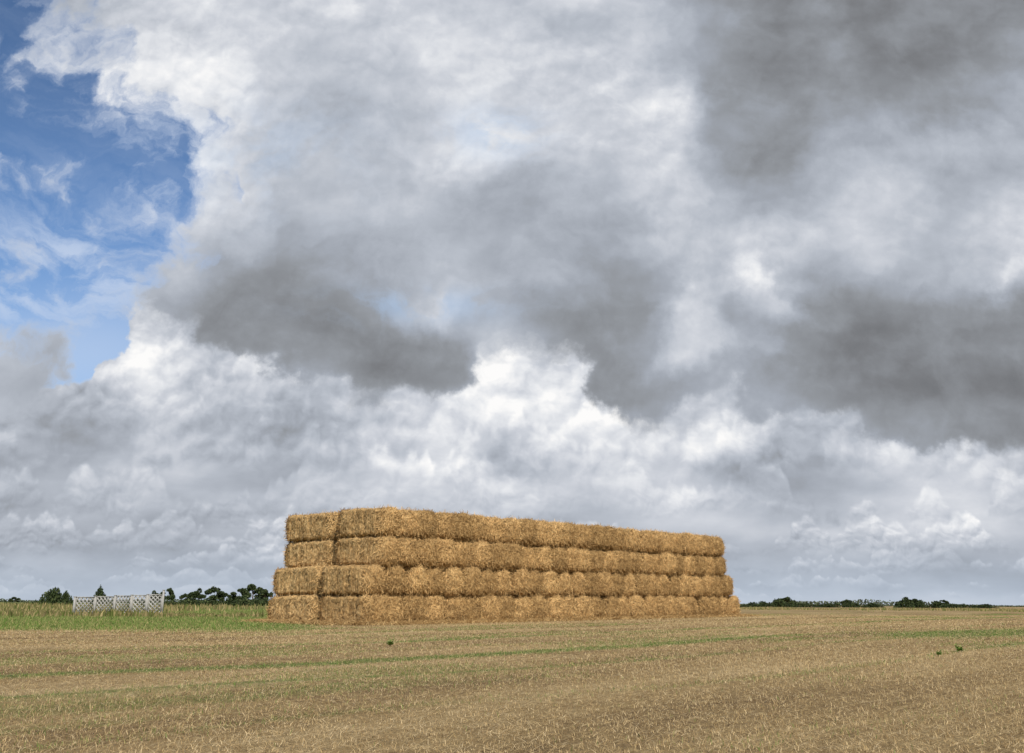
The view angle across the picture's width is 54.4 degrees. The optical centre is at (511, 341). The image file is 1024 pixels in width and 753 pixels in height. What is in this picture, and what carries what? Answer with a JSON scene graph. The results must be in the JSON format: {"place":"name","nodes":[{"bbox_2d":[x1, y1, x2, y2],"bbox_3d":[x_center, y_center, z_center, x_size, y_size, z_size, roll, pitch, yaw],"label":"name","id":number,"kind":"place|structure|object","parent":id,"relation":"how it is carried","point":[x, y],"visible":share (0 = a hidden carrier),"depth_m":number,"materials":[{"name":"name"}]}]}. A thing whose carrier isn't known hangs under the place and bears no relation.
{"place":"outdoors","nodes":[
{"label":"outdoors","id":0,"kind":"place"},
{"bbox_2d":[0,602,1023,752],"bbox_3d":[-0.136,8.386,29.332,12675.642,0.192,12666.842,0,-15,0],"label":"ground","id":1,"kind":"structure","parent":0,"point":[565,699],"depth_m":8.22,"materials":[{"name":"brown soil"}]},
{"bbox_2d":[32,587,65,604],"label":"bush","id":2,"kind":"object","parent":1,"relation":"on","point":[53,596],"visible":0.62,"depth_m":115.66,"materials":[{"name":"green plant"}]},
{"bbox_2d":[72,590,164,613],"bbox_3d":[-19.957,13.260,50.394,0.612,1.407,5.126,-10,-18,35],"label":"lattice fence","id":3,"kind":"object","parent":1,"relation":"on","point":[146,605],"visible":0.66,"depth_m":50.60,"materials":[{"name":"white wood"}]},
{"bbox_2d":[194,597,221,605],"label":"bush","id":4,"kind":"object","parent":1,"relation":"on","point":[208,601],"visible":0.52,"depth_m":129.53,"materials":[{"name":"green plant"}]},
{"bbox_2d":[204,586,224,599],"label":"tree","id":5,"kind":"object","parent":1,"relation":"on","point":[219,593],"visible":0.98,"depth_m":131.43,"materials":[{"name":"green plant"}]},
{"bbox_2d":[231,596,260,606],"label":"bush","id":6,"kind":"object","parent":1,"relation":"on","point":[245,600],"visible":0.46,"depth_m":129.11,"materials":[{"name":"green plant"}]},
{"bbox_2d":[244,584,262,599],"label":"tree","id":7,"kind":"object","parent":1,"relation":"on","point":[252,588],"visible":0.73,"depth_m":155.12,"materials":[{"name":"green plant"}]},
{"bbox_2d":[265,593,322,620],"bbox_3d":[-7.484,9.456,35.128,3.224,1.211,1.214,-13,-20,40],"label":"straw bale","id":8,"kind":"object","parent":1,"relation":"on","point":[300,607],"visible":0.65,"depth_m":34.66},
{"bbox_2d":[271,563,331,596],"bbox_3d":[-7.418,8.552,35.513,3.224,1.239,1.149,-14,-20,39],"label":"straw bale","id":9,"kind":"object","parent":8,"relation":"on","point":[299,580],"visible":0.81,"depth_m":35.14},
{"bbox_2d":[282,539,337,567],"bbox_3d":[-7.176,7.818,36.413,3.424,1.243,1.137,-13,-20,41],"label":"straw bale","id":10,"kind":"object","parent":9,"relation":"on","point":[304,553],"visible":0.79,"depth_m":35.99},
{"bbox_2d":[283,511,338,542],"bbox_3d":[-7.159,6.859,36.658,3.401,1.236,1.149,-12,-19,40],"label":"straw bale","id":11,"kind":"object","parent":10,"relation":"on","point":[311,527],"visible":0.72,"depth_m":36.22},
{"bbox_2d":[317,592,387,622],"bbox_3d":[-5.307,8.952,33.108,2.918,1.229,1.206,-12,-19,39],"label":"straw bale","id":12,"kind":"object","parent":1,"relation":"on","point":[372,608],"visible":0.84,"depth_m":32.54},
{"bbox_2d":[317,563,385,595],"bbox_3d":[-5.390,8.045,33.450,2.950,1.242,1.139,-12,-19,40],"label":"straw bale","id":13,"kind":"object","parent":12,"relation":"on","point":[359,579],"visible":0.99,"depth_m":32.87},
{"bbox_2d":[382,594,406,620],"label":"straw bale","id":14,"kind":"object","parent":1,"relation":"on","point":[395,607],"visible":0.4,"depth_m":32.98},
{"bbox_2d":[381,564,407,595],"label":"straw bale","id":15,"kind":"object","parent":14,"relation":"on","point":[395,583],"visible":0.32,"depth_m":33.17},
{"bbox_2d":[334,535,400,568],"bbox_3d":[-4.961,7.190,34.039,2.949,1.222,1.160,-12,-18,40],"label":"straw bale","id":16,"kind":"object","parent":15,"relation":"on","point":[383,551],"visible":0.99,"depth_m":33.43},
{"bbox_2d":[334,504,400,538],"bbox_3d":[-4.999,6.271,34.343,2.939,1.234,1.188,-12,-19,41],"label":"straw bale","id":17,"kind":"object","parent":16,"relation":"on","point":[365,522],"visible":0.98,"depth_m":33.74},
{"bbox_2d":[401,594,426,620],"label":"straw bale","id":18,"kind":"object","parent":1,"relation":"on","point":[415,606],"visible":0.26,"depth_m":33.60},
{"bbox_2d":[402,564,428,596],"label":"straw bale","id":19,"kind":"object","parent":18,"relation":"on","point":[416,582],"visible":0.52,"depth_m":33.84},
{"bbox_2d":[396,535,420,568],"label":"straw bale","id":20,"kind":"object","parent":19,"relation":"on","point":[409,551],"visible":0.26,"depth_m":33.74},
{"bbox_2d":[394,506,422,538],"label":"straw bale","id":21,"kind":"object","parent":20,"relation":"on","point":[410,522],"visible":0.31,"depth_m":34.01},
{"bbox_2d":[422,594,446,623],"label":"straw bale","id":22,"kind":"object","parent":1,"relation":"on","point":[435,606],"visible":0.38,"depth_m":34.32},
{"bbox_2d":[422,565,444,597],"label":"straw bale","id":23,"kind":"object","parent":22,"relation":"on","point":[435,582],"visible":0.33,"depth_m":34.52},
{"bbox_2d":[417,537,440,568],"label":"straw bale","id":24,"kind":"object","parent":23,"relation":"on","point":[429,553],"visible":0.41,"depth_m":34.42},
{"bbox_2d":[404,508,438,539],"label":"straw bale","id":25,"kind":"object","parent":24,"relation":"on","point":[429,521],"visible":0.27,"depth_m":34.69},
{"bbox_2d":[441,594,465,619],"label":"straw bale","id":26,"kind":"object","parent":1,"relation":"on","point":[454,606],"visible":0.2,"depth_m":34.93},
{"bbox_2d":[439,566,465,598],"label":"straw bale","id":27,"kind":"object","parent":26,"relation":"on","point":[453,583],"visible":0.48,"depth_m":34.98},
{"bbox_2d":[435,536,458,568],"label":"straw bale","id":28,"kind":"object","parent":27,"relation":"on","point":[447,556],"visible":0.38,"depth_m":35.06},
{"bbox_2d":[434,509,457,539],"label":"straw bale","id":29,"kind":"object","parent":28,"relation":"on","point":[446,524],"visible":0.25,"depth_m":35.41},
{"bbox_2d":[459,595,483,619],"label":"straw bale","id":30,"kind":"object","parent":1,"relation":"on","point":[473,609],"visible":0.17,"depth_m":35.63},
{"bbox_2d":[460,564,484,598],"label":"straw bale","id":31,"kind":"object","parent":30,"relation":"on","point":[473,577],"visible":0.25,"depth_m":35.75},
{"bbox_2d":[449,540,472,568],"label":"straw bale","id":32,"kind":"object","parent":31,"relation":"on","point":[462,558],"visible":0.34,"depth_m":35.83},
{"bbox_2d":[452,509,474,542],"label":"straw bale","id":33,"kind":"object","parent":32,"relation":"on","point":[464,525],"visible":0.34,"depth_m":35.99},
{"bbox_2d":[480,594,501,618],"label":"straw bale","id":34,"kind":"object","parent":1,"relation":"on","point":[490,606],"visible":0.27,"depth_m":36.26},
{"bbox_2d":[479,567,495,596],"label":"straw bale","id":35,"kind":"object","parent":34,"relation":"on","point":[488,582],"visible":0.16,"depth_m":36.51},
{"bbox_2d":[469,539,490,569],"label":"straw bale","id":36,"kind":"object","parent":35,"relation":"on","point":[479,556],"visible":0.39,"depth_m":36.36},
{"bbox_2d":[467,511,488,541],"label":"straw bale","id":37,"kind":"object","parent":36,"relation":"on","point":[479,531],"visible":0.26,"depth_m":36.78},
{"bbox_2d":[490,594,516,618],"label":"straw bale","id":38,"kind":"object","parent":1,"relation":"on","point":[507,606],"visible":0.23,"depth_m":37.04},
{"bbox_2d":[492,568,511,596],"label":"straw bale","id":39,"kind":"object","parent":38,"relation":"on","point":[502,584],"visible":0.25,"depth_m":37.12},
{"bbox_2d":[485,541,507,570],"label":"straw bale","id":40,"kind":"object","parent":39,"relation":"on","point":[497,553],"visible":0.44,"depth_m":37.04},
{"bbox_2d":[484,516,504,543],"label":"straw bale","id":41,"kind":"object","parent":40,"relation":"on","point":[495,533],"visible":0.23,"depth_m":37.35},
{"bbox_2d":[0,602,1023,617],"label":"tall grass","id":42,"kind":"structure","parent":1,"relation":"on","point":[23,610],"depth_m":65.46,"materials":[{"name":"green plant"}]},
{"bbox_2d":[0,598,1023,606],"bbox_3d":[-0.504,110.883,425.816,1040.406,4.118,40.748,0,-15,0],"label":"hedgerow","id":43,"kind":"object","parent":1,"relation":"on","point":[797,602],"visible":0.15,"depth_m":414.82,"materials":[{"name":"green plant"}]},
{"bbox_2d":[0,613,1023,752],"bbox_3d":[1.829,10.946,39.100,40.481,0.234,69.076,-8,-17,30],"label":"stubble","id":44,"kind":"object","parent":1,"relation":"on","point":[620,669],"visible":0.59,"depth_m":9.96,"materials":[{"name":"beige plant"}]},
{"bbox_2d":[509,595,532,618],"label":"straw bale","id":45,"kind":"object","parent":1,"relation":"on","point":[523,607],"visible":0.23,"depth_m":37.62},
{"bbox_2d":[506,567,530,596],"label":"straw bale","id":46,"kind":"object","parent":45,"relation":"on","point":[519,583],"visible":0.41,"depth_m":37.68},
{"bbox_2d":[502,542,523,571],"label":"straw bale","id":47,"kind":"object","parent":46,"relation":"on","point":[514,557],"visible":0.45,"depth_m":37.65},
{"bbox_2d":[501,515,522,543],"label":"straw bale","id":48,"kind":"object","parent":47,"relation":"on","point":[511,527],"visible":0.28,"depth_m":37.96},
{"bbox_2d":[517,545,536,571],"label":"straw bale","id":49,"kind":"object","parent":46,"relation":"on","point":[529,559],"visible":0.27,"depth_m":38.49},
{"bbox_2d":[514,516,538,545],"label":"straw bale","id":50,"kind":"object","parent":49,"relation":"on","point":[529,531],"visible":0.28,"depth_m":38.58},
{"bbox_2d":[527,595,549,620],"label":"straw bale","id":51,"kind":"object","parent":1,"relation":"on","point":[539,605],"visible":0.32,"depth_m":38.24},
{"bbox_2d":[510,569,542,596],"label":"straw bale","id":52,"kind":"object","parent":51,"relation":"on","point":[535,581],"visible":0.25,"depth_m":38.46},
{"bbox_2d":[545,594,563,617],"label":"straw bale","id":53,"kind":"object","parent":1,"relation":"on","point":[554,606],"visible":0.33,"depth_m":38.93},
{"bbox_2d":[538,570,560,596],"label":"straw bale","id":54,"kind":"object","parent":53,"relation":"on","point":[549,584],"visible":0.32,"depth_m":39.02},
{"bbox_2d":[532,545,553,571],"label":"straw bale","id":55,"kind":"object","parent":54,"relation":"on","point":[543,561],"visible":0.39,"depth_m":39.03},
{"bbox_2d":[532,518,552,545],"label":"straw bale","id":56,"kind":"object","parent":55,"relation":"on","point":[543,534],"visible":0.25,"depth_m":39.21},
{"bbox_2d":[548,546,568,572],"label":"straw bale","id":57,"kind":"object","parent":54,"relation":"on","point":[560,560],"visible":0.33,"depth_m":39.61},
{"bbox_2d":[548,520,568,547],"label":"straw bale","id":58,"kind":"object","parent":57,"relation":"on","point":[558,534],"visible":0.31,"depth_m":39.81},
{"bbox_2d":[560,594,576,617],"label":"straw bale","id":59,"kind":"object","parent":1,"relation":"on","point":[569,608],"visible":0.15,"depth_m":39.62},
{"bbox_2d":[556,572,573,596],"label":"straw bale","id":60,"kind":"object","parent":59,"relation":"on","point":[564,580],"visible":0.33,"depth_m":39.72},
{"bbox_2d":[565,546,579,571],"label":"straw bale","id":61,"kind":"object","parent":60,"relation":"on","point":[572,557],"visible":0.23,"depth_m":40.37},
{"bbox_2d":[560,522,578,547],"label":"straw bale","id":62,"kind":"object","parent":61,"relation":"on","point":[571,539],"visible":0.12,"depth_m":40.55},
{"bbox_2d":[572,594,593,617],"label":"straw bale","id":63,"kind":"object","parent":1,"relation":"on","point":[584,605],"visible":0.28,"depth_m":40.23},
{"bbox_2d":[567,571,587,597],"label":"straw bale","id":64,"kind":"object","parent":63,"relation":"on","point":[578,585],"visible":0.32,"depth_m":40.44},
{"bbox_2d":[576,547,592,572],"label":"straw bale","id":65,"kind":"object","parent":64,"relation":"on","point":[583,559],"visible":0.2,"depth_m":40.94},
{"bbox_2d":[574,523,592,548],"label":"straw bale","id":66,"kind":"object","parent":65,"relation":"on","point":[584,535],"visible":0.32,"depth_m":41.19},
{"bbox_2d":[588,595,605,616],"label":"straw bale","id":67,"kind":"object","parent":1,"relation":"on","point":[598,609],"visible":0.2,"depth_m":40.99},
{"bbox_2d":[582,570,600,596],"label":"straw bale","id":68,"kind":"object","parent":67,"relation":"on","point":[591,589],"visible":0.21,"depth_m":41.02},
{"bbox_2d":[588,548,605,573],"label":"straw bale","id":69,"kind":"object","parent":68,"relation":"on","point":[597,561],"visible":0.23,"depth_m":41.61},
{"bbox_2d":[586,523,607,549],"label":"straw bale","id":70,"kind":"object","parent":69,"relation":"on","point":[598,541],"visible":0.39,"depth_m":41.76},
{"bbox_2d":[598,595,621,616],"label":"straw bale","id":71,"kind":"object","parent":1,"relation":"on","point":[612,607],"visible":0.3,"depth_m":41.62},
{"bbox_2d":[595,570,614,597],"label":"straw bale","id":72,"kind":"object","parent":71,"relation":"on","point":[605,587],"visible":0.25,"depth_m":41.60},
{"bbox_2d":[617,595,629,615],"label":"straw bale","id":73,"kind":"object","parent":1,"relation":"on","point":[625,606],"visible":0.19,"depth_m":42.41},
{"bbox_2d":[611,573,625,597],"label":"straw bale","id":74,"kind":"object","parent":73,"relation":"on","point":[618,580],"visible":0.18,"depth_m":42.35},
{"bbox_2d":[600,549,618,574],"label":"straw bale","id":75,"kind":"object","parent":74,"relation":"on","point":[610,559],"visible":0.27,"depth_m":42.27},
{"bbox_2d":[602,525,618,550],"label":"straw bale","id":76,"kind":"object","parent":75,"relation":"on","point":[611,539],"visible":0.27,"depth_m":42.45},
{"bbox_2d":[614,550,631,574],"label":"straw bale","id":77,"kind":"object","parent":74,"relation":"on","point":[624,562],"visible":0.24,"depth_m":42.78},
{"bbox_2d":[613,526,627,550],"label":"straw bale","id":78,"kind":"object","parent":77,"relation":"on","point":[622,538],"visible":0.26,"depth_m":43.20},
{"bbox_2d":[627,594,647,615],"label":"straw bale","id":79,"kind":"object","parent":1,"relation":"on","point":[637,606],"visible":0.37,"depth_m":42.88},
{"bbox_2d":[623,572,636,596],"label":"straw bale","id":80,"kind":"object","parent":79,"relation":"on","point":[629,585],"visible":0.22,"depth_m":42.94},
{"bbox_2d":[624,550,640,574],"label":"straw bale","id":81,"kind":"object","parent":80,"relation":"on","point":[635,558],"visible":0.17,"depth_m":43.62},
{"bbox_2d":[623,527,641,551],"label":"straw bale","id":82,"kind":"object","parent":81,"relation":"on","point":[633,541],"visible":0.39,"depth_m":43.75},
{"bbox_2d":[636,528,653,552],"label":"straw bale","id":83,"kind":"object","parent":81,"relation":"on","point":[646,539],"visible":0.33,"depth_m":44.34},
{"bbox_2d":[643,595,655,615],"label":"straw bale","id":84,"kind":"object","parent":1,"relation":"on","point":[650,606],"visible":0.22,"depth_m":43.69},
{"bbox_2d":[632,572,651,596],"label":"straw bale","id":85,"kind":"object","parent":84,"relation":"on","point":[642,584],"visible":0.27,"depth_m":43.54},
{"bbox_2d":[636,551,655,574],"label":"straw bale","id":86,"kind":"object","parent":85,"relation":"on","point":[646,566],"visible":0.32,"depth_m":44.20},
{"bbox_2d":[652,594,669,615],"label":"straw bale","id":87,"kind":"object","parent":1,"relation":"on","point":[661,605],"visible":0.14,"depth_m":44.27},
{"bbox_2d":[647,573,659,596],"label":"straw bale","id":88,"kind":"object","parent":87,"relation":"on","point":[653,581],"visible":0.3,"depth_m":44.29},
{"bbox_2d":[666,593,677,614],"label":"straw bale","id":89,"kind":"object","parent":1,"relation":"on","point":[672,605],"visible":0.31,"depth_m":44.99},
{"bbox_2d":[656,574,670,596],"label":"straw bale","id":90,"kind":"object","parent":89,"relation":"on","point":[663,583],"visible":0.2,"depth_m":44.91},
{"bbox_2d":[649,552,665,575],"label":"straw bale","id":91,"kind":"object","parent":90,"relation":"on","point":[659,564],"visible":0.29,"depth_m":44.84},
{"bbox_2d":[649,528,665,553],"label":"straw bale","id":92,"kind":"object","parent":91,"relation":"on","point":[658,544],"visible":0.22,"depth_m":44.92},
{"bbox_2d":[662,551,677,575],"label":"straw bale","id":93,"kind":"object","parent":90,"relation":"on","point":[670,563],"visible":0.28,"depth_m":45.43},
{"bbox_2d":[660,530,674,552],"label":"straw bale","id":94,"kind":"object","parent":93,"relation":"on","point":[668,544],"visible":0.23,"depth_m":45.82},
{"bbox_2d":[671,595,692,614],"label":"straw bale","id":95,"kind":"object","parent":1,"relation":"on","point":[683,605],"visible":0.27,"depth_m":45.65},
{"bbox_2d":[666,574,680,596],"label":"straw bale","id":96,"kind":"object","parent":95,"relation":"on","point":[674,584],"visible":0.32,"depth_m":45.60},
{"bbox_2d":[672,552,685,575],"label":"straw bale","id":97,"kind":"object","parent":96,"relation":"on","point":[680,565],"visible":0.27,"depth_m":46.23},
{"bbox_2d":[670,532,683,553],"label":"straw bale","id":98,"kind":"object","parent":97,"relation":"on","point":[677,543],"visible":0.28,"depth_m":46.43},
{"bbox_2d":[675,574,691,597],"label":"straw bale","id":99,"kind":"object","parent":95,"relation":"on","point":[685,584],"visible":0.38,"depth_m":46.30},
{"bbox_2d":[681,554,694,576],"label":"straw bale","id":100,"kind":"object","parent":99,"relation":"on","point":[689,563],"visible":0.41,"depth_m":46.81},
{"bbox_2d":[677,532,695,554],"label":"straw bale","id":101,"kind":"object","parent":100,"relation":"on","point":[688,539],"visible":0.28,"depth_m":46.96},
{"bbox_2d":[679,596,698,614],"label":"straw bale","id":102,"kind":"object","parent":1,"relation":"on","point":[693,604],"visible":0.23,"depth_m":46.47},
{"bbox_2d":[688,575,704,599],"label":"straw bale","id":103,"kind":"object","parent":102,"relation":"on","point":[696,586],"visible":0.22,"depth_m":46.74},
{"bbox_2d":[691,554,707,576],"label":"straw bale","id":104,"kind":"object","parent":103,"relation":"on","point":[701,566],"visible":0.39,"depth_m":47.37},
{"bbox_2d":[683,533,704,555],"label":"straw bale","id":105,"kind":"object","parent":104,"relation":"on","point":[698,545],"visible":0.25,"depth_m":47.68},
{"bbox_2d":[696,596,712,614],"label":"straw bale","id":106,"kind":"object","parent":1,"relation":"on","point":[705,607],"visible":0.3,"depth_m":46.95},
{"bbox_2d":[692,574,713,596],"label":"straw bale","id":107,"kind":"object","parent":106,"relation":"on","point":[708,584],"visible":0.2,"depth_m":47.43},
{"bbox_2d":[700,554,714,575],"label":"straw bale","id":108,"kind":"object","parent":107,"relation":"on","point":[710,567],"visible":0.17,"depth_m":48.22},
{"bbox_2d":[694,534,713,555],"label":"straw bale","id":109,"kind":"object","parent":108,"relation":"on","point":[707,545],"visible":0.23,"depth_m":48.31},
{"bbox_2d":[708,595,722,614],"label":"straw bale","id":110,"kind":"object","parent":1,"relation":"on","point":[716,606],"visible":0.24,"depth_m":47.62},
{"bbox_2d":[715,596,730,614],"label":"straw bale","id":111,"kind":"object","parent":1,"relation":"on","point":[725,603],"visible":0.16,"depth_m":48.33},
{"bbox_2d":[710,574,722,597],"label":"straw bale","id":112,"kind":"object","parent":111,"relation":"on","point":[717,587],"visible":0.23,"depth_m":48.15},
{"bbox_2d":[718,573,734,596],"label":"straw bale","id":113,"kind":"object","parent":111,"relation":"on","point":[727,584],"visible":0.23,"depth_m":48.73},
{"bbox_2d":[711,555,726,577],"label":"straw bale","id":114,"kind":"object","parent":113,"relation":"on","point":[720,568],"visible":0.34,"depth_m":48.64},
{"bbox_2d":[710,534,725,556],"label":"straw bale","id":115,"kind":"object","parent":114,"relation":"on","point":[718,548],"visible":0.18,"depth_m":48.80},
{"bbox_2d":[726,595,740,613],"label":"straw bale","id":116,"kind":"object","parent":1,"relation":"on","point":[734,605],"visible":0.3,"depth_m":48.95},
{"bbox_2d":[0,609,1023,752],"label":"grass","id":117,"kind":"structure","parent":0,"point":[104,622],"depth_m":21.21,"materials":[{"name":"green plant"}]},
{"bbox_2d":[0,0,1023,605],"label":"sky","id":118,"kind":"structure","parent":0,"point":[749,274],"materials":[{"name":"grey"}]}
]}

